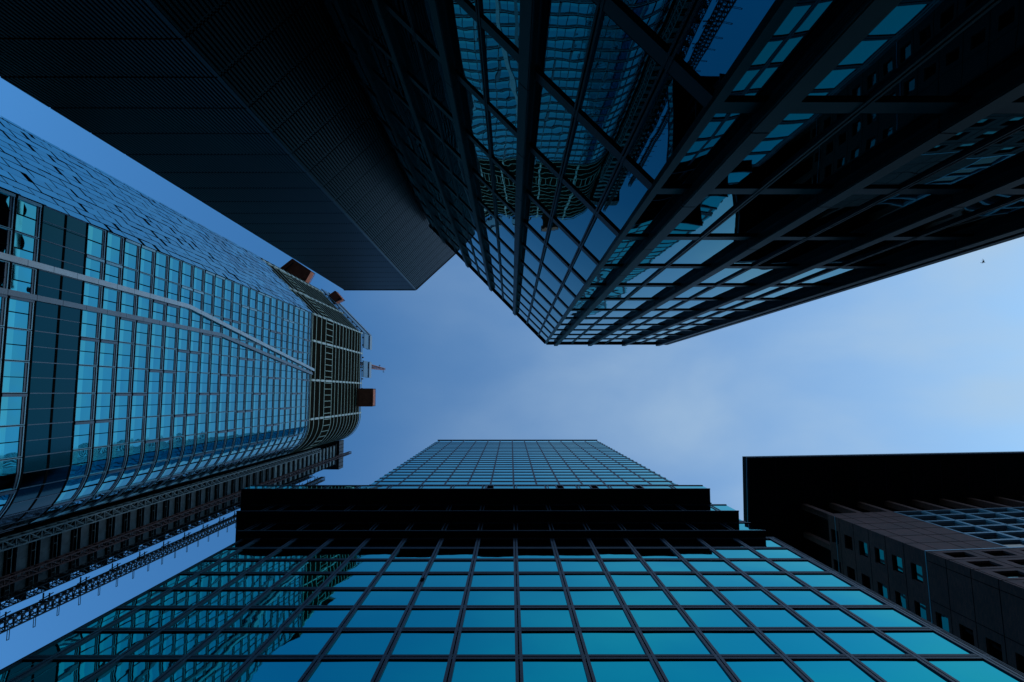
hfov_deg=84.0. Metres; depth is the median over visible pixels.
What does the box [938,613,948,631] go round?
window
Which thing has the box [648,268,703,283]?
window pane
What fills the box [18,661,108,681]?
window pane
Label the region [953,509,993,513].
grid window
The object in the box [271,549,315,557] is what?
window pane
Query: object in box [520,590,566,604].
window pane
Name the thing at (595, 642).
window pane
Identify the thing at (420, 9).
window pane
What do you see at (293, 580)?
window pane
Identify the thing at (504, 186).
window pane
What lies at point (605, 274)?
window pane
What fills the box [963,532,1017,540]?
grid window
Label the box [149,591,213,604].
window pane
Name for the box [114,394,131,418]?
window
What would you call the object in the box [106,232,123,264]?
window
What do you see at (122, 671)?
window pane
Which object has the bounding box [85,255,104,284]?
window
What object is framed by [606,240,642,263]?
window pane
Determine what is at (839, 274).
window pane
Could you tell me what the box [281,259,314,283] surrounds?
hanging platform
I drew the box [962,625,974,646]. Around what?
window
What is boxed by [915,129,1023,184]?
window pane
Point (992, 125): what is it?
window pane
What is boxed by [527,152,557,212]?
window pane
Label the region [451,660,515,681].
window pane
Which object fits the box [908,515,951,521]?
grid window
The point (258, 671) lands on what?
window pane
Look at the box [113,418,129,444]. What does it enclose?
window
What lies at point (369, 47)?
window pane
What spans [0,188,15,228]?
window
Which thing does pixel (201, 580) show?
window pane
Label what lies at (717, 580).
window pane
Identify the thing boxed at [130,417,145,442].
window
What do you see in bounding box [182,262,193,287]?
window
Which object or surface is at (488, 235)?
window pane
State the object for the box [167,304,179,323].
window
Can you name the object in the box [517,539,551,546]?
window pane
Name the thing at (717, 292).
window pane
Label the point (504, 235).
window pane
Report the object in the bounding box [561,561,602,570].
window pane
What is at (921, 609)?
window
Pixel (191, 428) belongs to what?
window
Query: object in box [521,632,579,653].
window pane
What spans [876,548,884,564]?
window
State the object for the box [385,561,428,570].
window pane
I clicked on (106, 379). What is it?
window
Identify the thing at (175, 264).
window
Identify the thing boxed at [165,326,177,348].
window
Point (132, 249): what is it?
window
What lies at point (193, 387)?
window
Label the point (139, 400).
window
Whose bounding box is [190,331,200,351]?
window
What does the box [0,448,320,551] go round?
hoist mast
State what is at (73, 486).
window
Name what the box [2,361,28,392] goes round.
window
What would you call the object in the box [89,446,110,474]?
window
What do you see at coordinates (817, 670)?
window pane
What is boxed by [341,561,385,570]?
window pane
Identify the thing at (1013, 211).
window pane
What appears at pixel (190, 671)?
window pane
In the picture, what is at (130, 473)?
window
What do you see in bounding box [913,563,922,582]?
window
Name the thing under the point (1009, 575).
window
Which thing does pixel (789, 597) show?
window pane
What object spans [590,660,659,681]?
window pane
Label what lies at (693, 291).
window pane
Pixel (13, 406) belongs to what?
window
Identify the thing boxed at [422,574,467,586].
window pane
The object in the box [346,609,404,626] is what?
window pane
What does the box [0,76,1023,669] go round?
sky
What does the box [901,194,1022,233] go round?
window pane
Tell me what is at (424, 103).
window pane
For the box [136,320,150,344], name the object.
window
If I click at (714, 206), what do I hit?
window pane
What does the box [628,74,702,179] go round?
window pane
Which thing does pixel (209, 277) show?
window
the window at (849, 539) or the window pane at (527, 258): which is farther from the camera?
the window at (849, 539)
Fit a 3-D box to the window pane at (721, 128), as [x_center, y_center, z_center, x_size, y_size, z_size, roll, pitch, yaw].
[3.891,-3.850,11.731,0.730,3.610,0.006,0,-95,0]
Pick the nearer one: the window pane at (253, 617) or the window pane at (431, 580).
the window pane at (253, 617)
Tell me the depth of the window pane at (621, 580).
45.66 m
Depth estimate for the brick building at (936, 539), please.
72.01 m
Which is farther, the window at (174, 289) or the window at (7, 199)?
the window at (174, 289)
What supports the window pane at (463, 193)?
in the finned glass building at (623, 172)
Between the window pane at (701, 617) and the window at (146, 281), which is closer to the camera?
the window pane at (701, 617)
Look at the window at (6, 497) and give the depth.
49.37 m
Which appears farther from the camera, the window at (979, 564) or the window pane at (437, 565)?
the window at (979, 564)
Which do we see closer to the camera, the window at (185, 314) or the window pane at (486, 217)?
the window pane at (486, 217)
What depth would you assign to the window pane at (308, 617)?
37.97 m
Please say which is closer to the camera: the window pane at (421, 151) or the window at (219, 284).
the window pane at (421, 151)
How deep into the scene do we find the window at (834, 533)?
73.22 m
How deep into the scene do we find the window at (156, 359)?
69.32 m
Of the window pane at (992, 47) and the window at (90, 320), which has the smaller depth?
the window pane at (992, 47)
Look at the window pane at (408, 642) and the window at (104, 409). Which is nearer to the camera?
the window pane at (408, 642)
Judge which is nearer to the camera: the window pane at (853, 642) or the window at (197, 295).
the window pane at (853, 642)
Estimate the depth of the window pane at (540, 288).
35.67 m
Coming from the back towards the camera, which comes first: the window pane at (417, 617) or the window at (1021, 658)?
the window at (1021, 658)
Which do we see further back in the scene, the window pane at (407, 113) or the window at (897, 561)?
the window at (897, 561)
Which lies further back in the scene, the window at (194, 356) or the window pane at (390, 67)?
the window at (194, 356)
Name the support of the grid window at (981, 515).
in the brick building at (936, 539)
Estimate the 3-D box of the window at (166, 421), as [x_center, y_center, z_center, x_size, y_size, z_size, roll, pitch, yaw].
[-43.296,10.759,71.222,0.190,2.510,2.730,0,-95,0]
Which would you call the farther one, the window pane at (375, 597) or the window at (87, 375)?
the window at (87, 375)
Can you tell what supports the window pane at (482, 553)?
in the glass high rise
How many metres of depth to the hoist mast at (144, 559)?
64.88 m
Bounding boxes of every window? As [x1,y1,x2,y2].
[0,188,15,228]
[0,227,11,260]
[0,260,9,288]
[0,294,7,325]
[0,327,3,358]
[0,394,27,425]
[0,426,24,459]
[0,458,21,491]
[0,489,16,516]
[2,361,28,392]
[5,328,31,360]
[7,296,34,329]
[10,263,36,293]
[13,231,38,268]
[15,196,41,237]
[23,279,311,526]
[54,476,86,503]
[68,449,91,478]
[73,421,93,449]
[75,394,94,420]
[76,472,105,498]
[77,365,96,392]
[79,337,98,365]
[81,310,100,338]
[83,282,101,307]
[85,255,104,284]
[87,224,105,259]
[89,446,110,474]
[94,420,112,446]
[96,394,113,419]
[96,468,123,493]
[97,367,115,392]
[99,340,117,366]
[101,314,118,340]
[103,287,120,311]
[105,261,122,289]
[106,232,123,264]
[109,444,127,470]
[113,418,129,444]
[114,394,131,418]
[114,465,139,489]
[116,368,132,392]
[118,342,133,367]
[119,317,135,342]
[121,292,136,314]
[123,267,138,294]
[124,239,140,270]
[126,442,143,467]
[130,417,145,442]
[130,462,154,485]
[131,393,146,417]
[133,369,147,392]
[134,344,149,368]
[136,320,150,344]
[138,296,151,317]
[139,272,153,293]
[140,245,155,275]
[142,440,158,463]
[146,416,159,440]
[147,393,160,416]
[148,370,162,392]
[150,346,163,369]
[151,323,164,346]
[153,300,166,320]
[154,277,167,297]
[155,251,168,279]
[157,438,172,461]
[160,416,172,438]
[161,393,174,415]
[163,371,175,392]
[164,348,176,370]
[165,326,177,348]
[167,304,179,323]
[168,282,179,301]
[169,257,181,284]
[170,436,184,458]
[174,415,185,436]
[175,393,186,414]
[176,372,187,392]
[177,350,189,371]
[178,329,189,350]
[180,307,190,325]
[181,286,192,304]
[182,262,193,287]
[183,435,195,455]
[186,414,197,434]
[187,393,197,413]
[188,372,198,392]
[189,351,200,371]
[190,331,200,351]
[192,311,201,328]
[193,289,203,310]
[194,267,204,291]
[205,271,214,294]
[215,275,224,298]
[833,530,838,543]
[835,560,840,572]
[846,535,852,550]
[849,567,855,581]
[860,541,867,556]
[863,574,870,589]
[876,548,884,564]
[879,582,887,598]
[894,555,902,573]
[895,511,934,515]
[897,592,905,608]
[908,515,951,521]
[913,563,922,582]
[916,601,926,619]
[924,510,963,514]
[925,520,972,526]
[938,514,982,519]
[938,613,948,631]
[943,526,993,532]
[949,554,970,557]
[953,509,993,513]
[956,519,1005,525]
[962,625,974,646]
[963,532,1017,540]
[968,513,1013,518]
[973,563,995,566]
[977,525,1023,531]
[982,508,1023,512]
[986,539,1023,546]
[987,518,1023,524]
[987,553,1011,555]
[988,638,1002,661]
[997,531,1023,538]
[998,512,1023,517]
[1000,573,1023,577]
[1009,507,1023,510]
[1009,524,1023,528]
[1018,654,1023,672]
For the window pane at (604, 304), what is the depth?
31.73 m
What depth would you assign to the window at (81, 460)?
57.20 m
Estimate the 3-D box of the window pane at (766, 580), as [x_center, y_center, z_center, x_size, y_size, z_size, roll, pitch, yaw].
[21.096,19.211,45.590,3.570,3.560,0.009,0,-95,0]
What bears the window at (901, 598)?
in the brick building at (936, 539)
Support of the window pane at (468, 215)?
in the finned glass building at (623, 172)
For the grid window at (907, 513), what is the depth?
73.64 m
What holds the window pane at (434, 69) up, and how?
in the finned glass building at (623, 172)
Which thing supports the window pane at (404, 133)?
in the finned glass building at (623, 172)
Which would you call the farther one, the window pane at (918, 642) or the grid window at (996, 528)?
the grid window at (996, 528)
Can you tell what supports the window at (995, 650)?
in the brick building at (936, 539)
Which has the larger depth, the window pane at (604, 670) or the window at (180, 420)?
the window at (180, 420)
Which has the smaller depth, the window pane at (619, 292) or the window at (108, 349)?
the window pane at (619, 292)
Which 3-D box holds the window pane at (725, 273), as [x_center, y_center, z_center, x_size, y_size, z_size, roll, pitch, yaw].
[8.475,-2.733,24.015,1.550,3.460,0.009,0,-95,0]
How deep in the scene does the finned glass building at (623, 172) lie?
14.48 m
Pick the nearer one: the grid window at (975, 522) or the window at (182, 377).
the grid window at (975, 522)
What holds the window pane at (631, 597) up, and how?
in the glass high rise
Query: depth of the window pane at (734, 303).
31.71 m
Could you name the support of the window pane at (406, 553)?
in the glass high rise
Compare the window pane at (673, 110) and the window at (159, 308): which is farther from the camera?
the window at (159, 308)
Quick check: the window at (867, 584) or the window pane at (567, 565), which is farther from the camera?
the window at (867, 584)
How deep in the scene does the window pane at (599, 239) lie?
19.89 m
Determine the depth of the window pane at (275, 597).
41.84 m
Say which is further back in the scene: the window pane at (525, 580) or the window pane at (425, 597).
the window pane at (525, 580)
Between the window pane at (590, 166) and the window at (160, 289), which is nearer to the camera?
the window pane at (590, 166)
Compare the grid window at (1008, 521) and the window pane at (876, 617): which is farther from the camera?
the grid window at (1008, 521)
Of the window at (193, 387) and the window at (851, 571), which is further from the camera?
the window at (193, 387)
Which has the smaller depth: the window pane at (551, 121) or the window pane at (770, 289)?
the window pane at (551, 121)
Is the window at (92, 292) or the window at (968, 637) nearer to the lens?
the window at (968, 637)
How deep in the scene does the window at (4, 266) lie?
48.44 m
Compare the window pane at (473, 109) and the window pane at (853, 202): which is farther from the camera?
the window pane at (473, 109)
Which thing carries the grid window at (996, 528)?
in the brick building at (936, 539)
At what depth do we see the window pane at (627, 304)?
31.70 m
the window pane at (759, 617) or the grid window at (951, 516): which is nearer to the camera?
the window pane at (759, 617)
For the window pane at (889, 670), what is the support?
in the glass high rise
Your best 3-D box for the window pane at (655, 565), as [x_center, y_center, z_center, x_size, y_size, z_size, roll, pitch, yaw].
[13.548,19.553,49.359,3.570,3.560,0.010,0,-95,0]
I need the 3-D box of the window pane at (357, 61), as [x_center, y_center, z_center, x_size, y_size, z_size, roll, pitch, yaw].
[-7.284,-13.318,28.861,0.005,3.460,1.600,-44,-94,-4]
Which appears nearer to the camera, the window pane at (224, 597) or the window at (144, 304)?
the window pane at (224, 597)
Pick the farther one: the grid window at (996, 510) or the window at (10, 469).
the grid window at (996, 510)
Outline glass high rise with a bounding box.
[0,440,1023,681]
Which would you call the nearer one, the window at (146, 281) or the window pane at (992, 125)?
the window pane at (992, 125)
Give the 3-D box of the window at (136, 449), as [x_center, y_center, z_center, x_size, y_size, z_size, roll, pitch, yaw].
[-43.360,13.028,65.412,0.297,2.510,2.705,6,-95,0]
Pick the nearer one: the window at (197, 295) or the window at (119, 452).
the window at (119, 452)
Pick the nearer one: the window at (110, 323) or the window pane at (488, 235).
the window pane at (488, 235)
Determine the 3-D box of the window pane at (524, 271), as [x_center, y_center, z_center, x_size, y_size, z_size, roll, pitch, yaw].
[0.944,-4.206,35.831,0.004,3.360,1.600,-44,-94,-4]
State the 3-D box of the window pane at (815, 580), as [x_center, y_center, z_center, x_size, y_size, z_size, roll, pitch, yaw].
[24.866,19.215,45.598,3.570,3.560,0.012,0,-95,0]
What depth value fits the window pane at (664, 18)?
39.20 m
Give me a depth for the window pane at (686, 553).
53.29 m
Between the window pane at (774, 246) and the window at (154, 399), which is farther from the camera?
the window at (154, 399)
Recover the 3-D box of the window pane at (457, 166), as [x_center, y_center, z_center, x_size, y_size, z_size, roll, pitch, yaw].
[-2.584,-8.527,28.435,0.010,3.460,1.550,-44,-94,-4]
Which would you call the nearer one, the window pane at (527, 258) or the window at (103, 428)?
the window pane at (527, 258)
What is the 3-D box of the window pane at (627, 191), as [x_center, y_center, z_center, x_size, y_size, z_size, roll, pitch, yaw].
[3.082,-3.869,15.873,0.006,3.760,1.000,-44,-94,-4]
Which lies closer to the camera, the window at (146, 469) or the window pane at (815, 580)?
the window pane at (815, 580)
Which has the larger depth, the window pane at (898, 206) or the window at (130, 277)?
the window at (130, 277)
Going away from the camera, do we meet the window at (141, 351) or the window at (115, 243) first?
the window at (115, 243)
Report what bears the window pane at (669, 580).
in the glass high rise
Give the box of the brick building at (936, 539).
[742,451,1023,672]
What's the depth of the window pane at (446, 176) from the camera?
32.45 m
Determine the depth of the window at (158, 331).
69.52 m
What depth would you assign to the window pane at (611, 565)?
49.34 m
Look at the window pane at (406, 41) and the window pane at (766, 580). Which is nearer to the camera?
the window pane at (406, 41)
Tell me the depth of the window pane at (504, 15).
13.21 m
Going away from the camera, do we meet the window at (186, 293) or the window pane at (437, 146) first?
the window pane at (437, 146)
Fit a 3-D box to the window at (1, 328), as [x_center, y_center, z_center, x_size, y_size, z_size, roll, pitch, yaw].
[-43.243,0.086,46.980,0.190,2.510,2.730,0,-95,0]
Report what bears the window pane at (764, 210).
in the finned glass building at (623, 172)
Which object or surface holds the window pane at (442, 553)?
in the glass high rise
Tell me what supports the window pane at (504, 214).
in the finned glass building at (623, 172)
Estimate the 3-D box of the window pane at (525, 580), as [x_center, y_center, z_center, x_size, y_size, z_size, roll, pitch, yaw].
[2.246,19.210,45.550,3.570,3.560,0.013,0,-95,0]
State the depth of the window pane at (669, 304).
31.69 m
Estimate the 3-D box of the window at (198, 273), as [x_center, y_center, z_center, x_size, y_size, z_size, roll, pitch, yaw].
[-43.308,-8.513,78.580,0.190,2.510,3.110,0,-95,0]
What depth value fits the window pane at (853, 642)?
34.17 m
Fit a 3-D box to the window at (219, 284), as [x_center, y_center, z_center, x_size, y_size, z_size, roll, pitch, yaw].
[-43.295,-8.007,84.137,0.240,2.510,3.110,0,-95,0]
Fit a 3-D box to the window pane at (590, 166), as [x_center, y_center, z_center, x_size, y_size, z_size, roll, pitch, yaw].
[2.140,-4.832,15.959,0.008,3.760,1.500,-44,-94,-4]
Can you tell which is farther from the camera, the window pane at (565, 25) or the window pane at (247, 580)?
the window pane at (247, 580)
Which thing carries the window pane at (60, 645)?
in the glass high rise
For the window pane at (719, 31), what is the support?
in the finned glass building at (623, 172)
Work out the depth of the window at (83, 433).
57.45 m
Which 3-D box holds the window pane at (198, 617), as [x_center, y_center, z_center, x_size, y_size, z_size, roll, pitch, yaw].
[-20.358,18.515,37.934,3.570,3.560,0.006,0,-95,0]
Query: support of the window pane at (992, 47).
in the finned glass building at (623, 172)
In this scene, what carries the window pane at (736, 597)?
in the glass high rise
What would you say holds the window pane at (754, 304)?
in the finned glass building at (623, 172)
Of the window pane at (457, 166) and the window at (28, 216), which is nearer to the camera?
the window pane at (457, 166)
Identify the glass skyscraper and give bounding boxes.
[0,115,371,532]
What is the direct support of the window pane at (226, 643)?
in the glass high rise
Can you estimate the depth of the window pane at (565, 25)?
11.94 m
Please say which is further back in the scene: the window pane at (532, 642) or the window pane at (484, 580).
the window pane at (484, 580)
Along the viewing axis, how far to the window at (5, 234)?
48.59 m
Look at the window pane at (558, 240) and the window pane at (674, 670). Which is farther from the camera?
the window pane at (674, 670)
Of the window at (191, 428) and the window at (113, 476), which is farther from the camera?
the window at (191, 428)
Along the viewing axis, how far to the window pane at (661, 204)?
15.52 m
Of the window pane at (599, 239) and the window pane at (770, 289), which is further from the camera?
the window pane at (770, 289)
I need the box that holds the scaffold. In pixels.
[0,473,314,610]
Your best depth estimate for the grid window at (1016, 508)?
73.99 m
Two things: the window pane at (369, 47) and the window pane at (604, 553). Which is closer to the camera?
the window pane at (369, 47)
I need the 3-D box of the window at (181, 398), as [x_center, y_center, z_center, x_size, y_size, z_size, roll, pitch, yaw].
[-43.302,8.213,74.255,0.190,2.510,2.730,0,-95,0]
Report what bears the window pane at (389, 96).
in the finned glass building at (623, 172)
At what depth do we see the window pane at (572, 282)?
27.89 m
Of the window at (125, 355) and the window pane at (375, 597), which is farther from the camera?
the window at (125, 355)
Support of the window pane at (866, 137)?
in the finned glass building at (623, 172)
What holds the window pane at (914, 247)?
in the finned glass building at (623, 172)
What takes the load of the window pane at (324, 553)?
in the glass high rise
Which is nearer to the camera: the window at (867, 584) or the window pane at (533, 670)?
the window pane at (533, 670)
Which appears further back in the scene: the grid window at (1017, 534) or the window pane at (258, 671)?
the grid window at (1017, 534)
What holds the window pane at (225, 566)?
in the glass high rise
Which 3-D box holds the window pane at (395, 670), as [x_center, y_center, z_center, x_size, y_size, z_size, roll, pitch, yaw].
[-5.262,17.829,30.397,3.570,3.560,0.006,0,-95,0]
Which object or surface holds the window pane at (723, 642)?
in the glass high rise
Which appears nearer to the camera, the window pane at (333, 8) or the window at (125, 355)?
the window pane at (333, 8)
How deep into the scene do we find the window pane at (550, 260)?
27.94 m
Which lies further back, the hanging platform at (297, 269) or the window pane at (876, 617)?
the hanging platform at (297, 269)
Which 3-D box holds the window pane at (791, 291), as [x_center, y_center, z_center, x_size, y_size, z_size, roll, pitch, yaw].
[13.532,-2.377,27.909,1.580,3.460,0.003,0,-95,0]
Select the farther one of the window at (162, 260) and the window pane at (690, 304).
the window at (162, 260)
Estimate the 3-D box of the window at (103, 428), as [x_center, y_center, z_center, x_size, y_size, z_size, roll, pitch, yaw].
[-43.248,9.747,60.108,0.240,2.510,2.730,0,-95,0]
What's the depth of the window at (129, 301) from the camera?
64.25 m
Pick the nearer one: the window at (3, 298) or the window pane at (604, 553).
the window at (3, 298)
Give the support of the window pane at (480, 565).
in the glass high rise
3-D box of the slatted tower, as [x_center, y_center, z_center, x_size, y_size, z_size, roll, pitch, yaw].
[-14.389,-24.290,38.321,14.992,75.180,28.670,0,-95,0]
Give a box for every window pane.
[0,661,41,681]
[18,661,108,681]
[35,440,801,654]
[64,632,152,654]
[90,661,176,681]
[111,609,184,626]
[129,632,212,654]
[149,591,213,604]
[162,661,244,681]
[170,609,241,626]
[180,575,237,586]
[195,632,272,654]
[202,590,264,604]
[205,561,258,571]
[229,575,283,586]
[229,609,294,626]
[235,660,312,681]
[250,561,300,571]
[255,590,314,604]
[261,632,333,654]
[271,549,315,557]
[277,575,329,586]
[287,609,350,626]
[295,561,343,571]
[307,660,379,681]
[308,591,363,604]
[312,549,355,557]
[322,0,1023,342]
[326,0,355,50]
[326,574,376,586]
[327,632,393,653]
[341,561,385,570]
[344,0,367,30]
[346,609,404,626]
[350,51,375,94]
[353,549,394,557]
[355,26,388,83]
[360,0,389,52]
[361,590,413,604]
[370,94,390,127]
[374,575,421,586]
[377,78,404,123]
[378,48,407,102]
[379,660,447,681]
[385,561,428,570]
[388,12,427,90]
[392,632,453,653]
[394,118,416,154]
[394,549,433,557]
[398,99,420,139]
[404,609,459,626]
[408,0,438,51]
[410,80,440,135]
[412,136,430,167]
[414,590,463,604]
[419,42,451,114]
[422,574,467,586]
[425,126,449,168]
[430,561,470,570]
[436,106,460,155]
[436,160,456,194]
[436,549,473,557]
[444,0,482,94]
[447,148,466,185]
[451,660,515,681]
[455,179,471,209]
[457,632,514,653]
[458,81,487,149]
[461,203,475,227]
[463,609,514,626]
[467,137,491,186]
[467,590,513,604]
[471,574,513,586]
[474,175,493,212]
[474,561,513,570]
[477,549,513,557]
[479,203,495,233]
[479,539,512,546]
[481,0,519,48]
[482,224,497,249]
[483,29,517,128]
[489,111,516,177]
[493,163,515,209]
[496,197,514,233]
[498,222,513,251]
[499,241,513,266]
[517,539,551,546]
[518,549,554,557]
[518,561,557,570]
[519,574,561,586]
[520,263,535,286]
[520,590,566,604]
[520,609,572,626]
[521,246,538,274]
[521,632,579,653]
[523,225,543,258]
[523,660,587,681]
[525,196,548,239]
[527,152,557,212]
[531,80,571,170]
[536,280,554,304]
[537,0,595,102]
[539,266,560,293]
[543,247,567,280]
[548,222,577,264]
[554,183,592,241]
[557,549,595,557]
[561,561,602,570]
[564,121,617,206]
[564,271,583,295]
[565,574,610,586]
[569,590,619,604]
[572,250,596,280]
[575,609,631,626]
[580,13,660,149]
[582,632,645,653]
[583,218,615,260]
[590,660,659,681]
[591,268,618,283]
[595,301,620,308]
[597,549,636,557]
[600,165,647,229]
[603,561,646,570]
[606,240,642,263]
[606,287,637,297]
[610,574,658,586]
[616,301,652,308]
[619,590,672,604]
[620,268,660,283]
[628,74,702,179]
[628,194,682,233]
[630,287,673,297]
[630,609,689,626]
[636,549,677,557]
[640,240,693,263]
[642,632,710,653]
[646,561,691,570]
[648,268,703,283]
[656,301,682,308]
[656,574,707,586]
[658,660,731,681]
[664,114,752,184]
[669,194,749,234]
[669,590,725,604]
[673,240,747,264]
[675,287,708,297]
[675,301,714,308]
[676,549,719,557]
[677,0,774,89]
[684,609,748,626]
[688,561,735,570]
[696,287,746,297]
[699,268,744,283]
[702,574,755,586]
[703,632,775,653]
[710,194,818,233]
[717,301,745,308]
[719,114,845,184]
[719,590,778,604]
[723,268,788,283]
[725,660,804,681]
[729,0,851,95]
[731,561,779,570]
[734,240,797,263]
[734,301,777,308]
[739,609,806,626]
[744,287,781,297]
[748,574,804,586]
[760,240,851,264]
[763,287,818,297]
[763,632,840,653]
[769,590,831,604]
[772,114,943,184]
[773,561,824,570]
[779,269,827,283]
[785,194,884,233]
[792,660,876,681]
[793,574,850,586]
[793,609,865,626]
[800,269,870,283]
[807,0,983,96]
[818,590,884,604]
[820,194,954,233]
[823,632,906,653]
[828,240,903,263]
[848,609,923,626]
[850,240,955,264]
[860,660,948,681]
[870,114,1023,184]
[882,0,1023,96]
[884,632,971,653]
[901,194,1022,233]
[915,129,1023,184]
[927,660,1020,681]
[929,199,1023,234]
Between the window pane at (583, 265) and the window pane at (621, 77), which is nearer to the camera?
the window pane at (621, 77)
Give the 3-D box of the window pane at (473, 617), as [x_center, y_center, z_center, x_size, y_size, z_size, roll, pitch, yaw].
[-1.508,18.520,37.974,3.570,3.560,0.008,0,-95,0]
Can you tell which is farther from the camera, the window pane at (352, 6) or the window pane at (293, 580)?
the window pane at (293, 580)
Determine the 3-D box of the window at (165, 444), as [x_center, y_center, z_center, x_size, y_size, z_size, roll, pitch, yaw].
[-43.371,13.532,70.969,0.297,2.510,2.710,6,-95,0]
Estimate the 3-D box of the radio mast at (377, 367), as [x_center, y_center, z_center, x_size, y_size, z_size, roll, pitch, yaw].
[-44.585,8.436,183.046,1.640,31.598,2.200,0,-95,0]
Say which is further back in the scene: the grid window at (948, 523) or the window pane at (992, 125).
the grid window at (948, 523)
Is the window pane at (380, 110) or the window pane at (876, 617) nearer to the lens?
the window pane at (380, 110)
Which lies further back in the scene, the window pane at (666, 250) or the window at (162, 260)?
the window at (162, 260)
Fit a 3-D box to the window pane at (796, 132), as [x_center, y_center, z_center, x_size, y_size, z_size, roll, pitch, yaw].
[5.141,-3.850,11.733,1.570,3.610,0.006,0,-95,0]
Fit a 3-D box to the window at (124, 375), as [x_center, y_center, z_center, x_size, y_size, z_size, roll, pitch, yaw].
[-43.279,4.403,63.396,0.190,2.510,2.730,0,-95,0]
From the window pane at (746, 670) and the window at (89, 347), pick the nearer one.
the window pane at (746, 670)
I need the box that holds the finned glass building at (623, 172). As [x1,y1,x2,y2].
[322,0,1023,345]
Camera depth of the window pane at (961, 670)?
30.74 m
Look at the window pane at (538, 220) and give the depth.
24.16 m
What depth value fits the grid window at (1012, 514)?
71.37 m
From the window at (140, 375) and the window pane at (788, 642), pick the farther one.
the window at (140, 375)
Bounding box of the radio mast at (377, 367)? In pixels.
[362,364,384,369]
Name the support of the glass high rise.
on the ground
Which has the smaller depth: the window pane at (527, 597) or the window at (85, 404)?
the window pane at (527, 597)
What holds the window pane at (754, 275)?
in the finned glass building at (623, 172)
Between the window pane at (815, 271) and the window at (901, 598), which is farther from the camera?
the window at (901, 598)
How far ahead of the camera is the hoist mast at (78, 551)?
68.06 m
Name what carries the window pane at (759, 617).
in the glass high rise
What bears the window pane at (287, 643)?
in the glass high rise
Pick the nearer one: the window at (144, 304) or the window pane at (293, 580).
the window pane at (293, 580)
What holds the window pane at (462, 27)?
in the finned glass building at (623, 172)
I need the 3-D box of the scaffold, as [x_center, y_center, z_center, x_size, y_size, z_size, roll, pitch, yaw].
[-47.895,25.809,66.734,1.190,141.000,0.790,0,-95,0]
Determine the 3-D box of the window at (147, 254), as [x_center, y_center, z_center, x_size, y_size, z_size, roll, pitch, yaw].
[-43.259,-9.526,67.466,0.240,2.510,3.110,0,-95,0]
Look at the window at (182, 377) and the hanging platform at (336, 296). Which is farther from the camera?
the hanging platform at (336, 296)
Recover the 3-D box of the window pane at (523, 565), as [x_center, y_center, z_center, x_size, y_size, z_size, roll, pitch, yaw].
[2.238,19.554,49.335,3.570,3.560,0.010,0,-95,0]
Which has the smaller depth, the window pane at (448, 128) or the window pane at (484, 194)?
the window pane at (448, 128)
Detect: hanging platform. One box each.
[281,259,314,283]
[328,291,344,304]
[356,388,375,406]
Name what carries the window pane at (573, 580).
in the glass high rise
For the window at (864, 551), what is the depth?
67.17 m
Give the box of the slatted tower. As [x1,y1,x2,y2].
[0,0,454,290]
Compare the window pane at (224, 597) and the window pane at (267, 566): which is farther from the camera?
the window pane at (267, 566)
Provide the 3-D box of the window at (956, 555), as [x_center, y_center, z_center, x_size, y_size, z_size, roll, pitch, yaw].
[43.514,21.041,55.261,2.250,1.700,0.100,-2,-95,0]
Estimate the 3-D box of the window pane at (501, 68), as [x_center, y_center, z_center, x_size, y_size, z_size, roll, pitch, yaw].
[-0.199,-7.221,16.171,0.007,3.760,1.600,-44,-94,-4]
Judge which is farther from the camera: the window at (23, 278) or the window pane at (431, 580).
the window at (23, 278)
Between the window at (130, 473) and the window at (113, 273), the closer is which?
the window at (113, 273)
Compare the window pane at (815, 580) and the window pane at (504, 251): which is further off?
the window pane at (815, 580)
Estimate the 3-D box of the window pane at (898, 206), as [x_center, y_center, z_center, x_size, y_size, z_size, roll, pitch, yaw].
[10.172,-3.477,15.852,1.610,3.760,0.009,0,-95,0]
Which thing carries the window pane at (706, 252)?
in the finned glass building at (623, 172)
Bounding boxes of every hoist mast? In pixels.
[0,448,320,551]
[0,451,351,587]
[0,477,324,640]
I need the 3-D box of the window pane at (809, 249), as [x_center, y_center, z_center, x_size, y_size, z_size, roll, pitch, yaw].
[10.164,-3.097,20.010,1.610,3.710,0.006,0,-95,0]
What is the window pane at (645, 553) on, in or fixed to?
in the glass high rise
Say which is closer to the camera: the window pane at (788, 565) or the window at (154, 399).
the window pane at (788, 565)
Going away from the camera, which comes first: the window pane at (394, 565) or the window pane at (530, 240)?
the window pane at (530, 240)
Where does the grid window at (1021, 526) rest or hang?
in the brick building at (936, 539)
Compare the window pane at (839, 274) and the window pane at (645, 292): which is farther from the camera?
the window pane at (645, 292)
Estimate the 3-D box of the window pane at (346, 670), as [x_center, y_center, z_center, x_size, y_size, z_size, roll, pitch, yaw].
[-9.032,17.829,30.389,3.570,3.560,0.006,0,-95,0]
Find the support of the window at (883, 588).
in the brick building at (936, 539)
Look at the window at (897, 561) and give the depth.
61.28 m
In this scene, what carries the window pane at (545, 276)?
in the finned glass building at (623, 172)
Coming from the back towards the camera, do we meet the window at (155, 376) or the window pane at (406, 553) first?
the window at (155, 376)
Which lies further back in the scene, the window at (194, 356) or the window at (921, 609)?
the window at (194, 356)
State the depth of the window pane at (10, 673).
30.85 m
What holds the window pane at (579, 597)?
in the glass high rise

